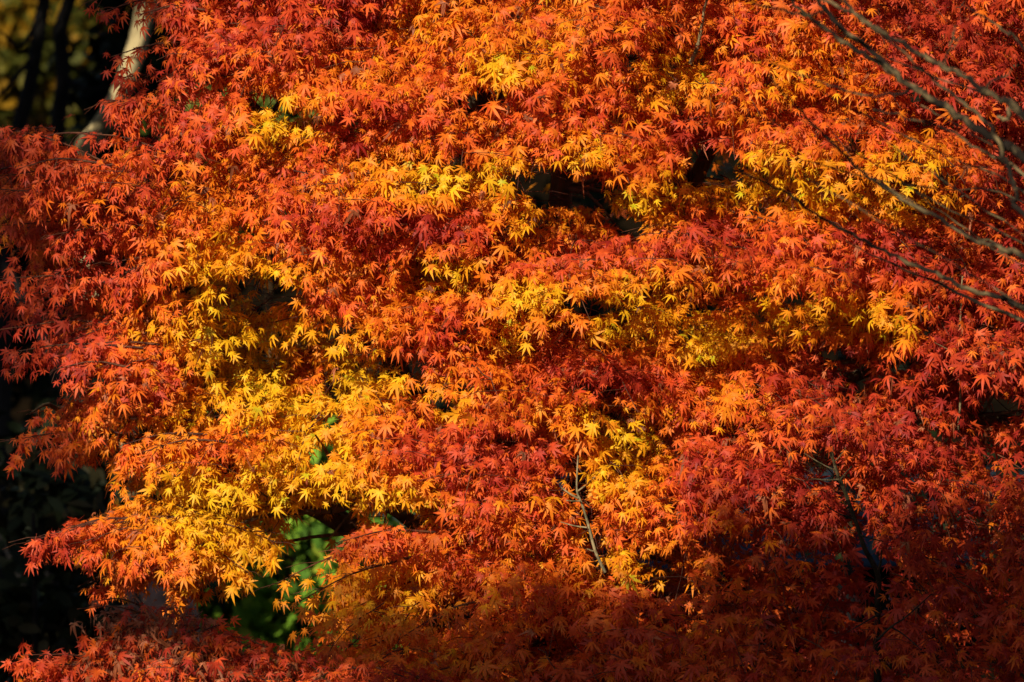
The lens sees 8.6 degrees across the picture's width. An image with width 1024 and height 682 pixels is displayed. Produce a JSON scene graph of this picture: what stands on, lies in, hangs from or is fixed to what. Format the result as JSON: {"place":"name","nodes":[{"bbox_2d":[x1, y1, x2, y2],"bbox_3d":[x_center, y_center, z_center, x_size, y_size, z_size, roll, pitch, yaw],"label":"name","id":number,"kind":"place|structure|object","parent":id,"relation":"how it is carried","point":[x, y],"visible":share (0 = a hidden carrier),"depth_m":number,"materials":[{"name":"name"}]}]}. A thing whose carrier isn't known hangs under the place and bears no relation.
{"place":"outdoors","nodes":[
{"label":"outdoors","id":0,"kind":"place"},
{"bbox_2d":[0,0,49,675],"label":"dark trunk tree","id":1,"kind":"object","parent":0,"point":[31,65],"visible":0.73,"depth_m":27.99,"materials":[{"name":"black plant"}]},
{"bbox_2d":[0,244,65,586],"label":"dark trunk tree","id":2,"kind":"object","parent":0,"point":[4,266],"visible":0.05,"depth_m":27.45,"materials":[{"name":"black plant"}]},
{"bbox_2d":[105,580,200,679],"bbox_3d":[-1.344,1.422,25.367,0.411,1.092,0.315,0,4,0],"label":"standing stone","id":3,"kind":"object","parent":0,"point":[159,595],"visible":0.1,"depth_m":25.23,"materials":[{"name":"grey stone"}]},
{"bbox_2d":[13,15,737,518],"bbox_3d":[-0.794,-2.733,31.009,3.464,8.614,2.966,3,5,33],"label":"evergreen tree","id":4,"kind":"object","parent":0,"point":[241,289],"visible":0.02,"depth_m":31.03,"materials":[{"name":"green plant"}]},
{"bbox_2d":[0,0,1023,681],"bbox_3d":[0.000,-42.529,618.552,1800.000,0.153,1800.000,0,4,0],"label":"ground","id":5,"kind":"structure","parent":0,"point":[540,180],"depth_m":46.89,"materials":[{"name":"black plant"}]},
{"bbox_2d":[11,212,85,589],"bbox_3d":[-2.391,0.421,30.648,2.016,2.380,1.901,-3,5,-31],"label":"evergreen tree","id":6,"kind":"object","parent":5,"relation":"on","point":[41,383],"visible":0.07,"depth_m":30.57,"materials":[{"name":"green plant"}]},
{"bbox_2d":[0,0,129,163],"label":"yellow tree","id":7,"kind":"object","parent":5,"relation":"on","point":[17,17],"visible":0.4,"depth_m":34.64,"materials":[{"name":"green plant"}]},
{"bbox_2d":[0,425,153,681],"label":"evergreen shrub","id":8,"kind":"object","parent":5,"relation":"on","point":[41,510],"visible":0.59,"depth_m":24.56,"materials":[{"name":"green plant"}]},
{"bbox_2d":[50,0,110,597],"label":"dark trunk tree","id":9,"kind":"object","parent":5,"relation":"on","point":[64,80],"visible":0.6,"depth_m":28.57,"materials":[{"name":"black plant"}]},
{"bbox_2d":[0,378,228,662],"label":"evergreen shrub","id":10,"kind":"object","parent":5,"relation":"on","point":[99,475],"visible":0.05,"depth_m":26.68,"materials":[{"name":"green plant"}]},
{"bbox_2d":[74,0,156,502],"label":"pale trunk tree","id":11,"kind":"object","parent":5,"relation":"on","point":[134,40],"visible":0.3,"depth_m":26.47,"materials":[{"name":"beige plant"}]},
{"bbox_2d":[23,0,231,603],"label":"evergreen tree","id":12,"kind":"object","parent":5,"relation":"on","point":[114,42],"visible":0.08,"depth_m":29.43,"materials":[{"name":"green plant"}]},
{"bbox_2d":[0,592,502,681],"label":"maple tree","id":13,"kind":"object","parent":5,"relation":"on","point":[222,662],"visible":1,"depth_m":19.41,"materials":[{"name":"red plant"}]},
{"bbox_2d":[140,43,463,639],"bbox_3d":[-0.933,0.259,27.589,1.265,3.061,1.065,2,5,26],"label":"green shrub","id":14,"kind":"object","parent":5,"relation":"on","point":[271,301],"depth_m":27.51,"materials":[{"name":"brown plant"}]},
{"bbox_2d":[156,384,466,681],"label":"green shrub","id":15,"kind":"object","parent":5,"relation":"on","point":[255,613],"visible":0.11,"depth_m":27.41,"materials":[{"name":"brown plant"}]},
{"bbox_2d":[0,0,1023,680],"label":"maple tree","id":16,"kind":"object","parent":5,"relation":"on","point":[526,416],"visible":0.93,"depth_m":20.21,"materials":[{"name":"orange plant"}]},
{"bbox_2d":[291,440,1023,681],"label":"maple tree","id":17,"kind":"object","parent":5,"relation":"on","point":[587,644],"visible":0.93,"depth_m":19.99,"materials":[{"name":"red plant"}]},
{"bbox_2d":[673,0,1023,560],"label":"maple tree","id":18,"kind":"object","parent":5,"relation":"on","point":[851,289],"visible":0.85,"depth_m":20.17,"materials":[{"name":"orange plant"}]},
{"bbox_2d":[731,0,1023,322],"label":"bare tree","id":19,"kind":"object","parent":5,"relation":"on","point":[969,123],"visible":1,"depth_m":17.00,"materials":[{"name":"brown plant"}]},
{"bbox_2d":[246,8,862,628],"bbox_3d":[0.151,-2.678,31.812,3.509,8.383,3.387,-4,6,-40],"label":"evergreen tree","id":20,"kind":"object","parent":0,"point":[538,200],"visible":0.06,"depth_m":32.03,"materials":[{"name":"green plant"}]},
{"bbox_2d":[446,0,1023,674],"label":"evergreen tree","id":21,"kind":"object","parent":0,"point":[626,232],"visible":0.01,"depth_m":31.03,"materials":[{"name":"green plant"}]},
{"bbox_2d":[712,0,1023,641],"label":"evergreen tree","id":22,"kind":"object","parent":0,"point":[933,432],"visible":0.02,"depth_m":30.14,"materials":[{"name":"green plant"}]}
]}

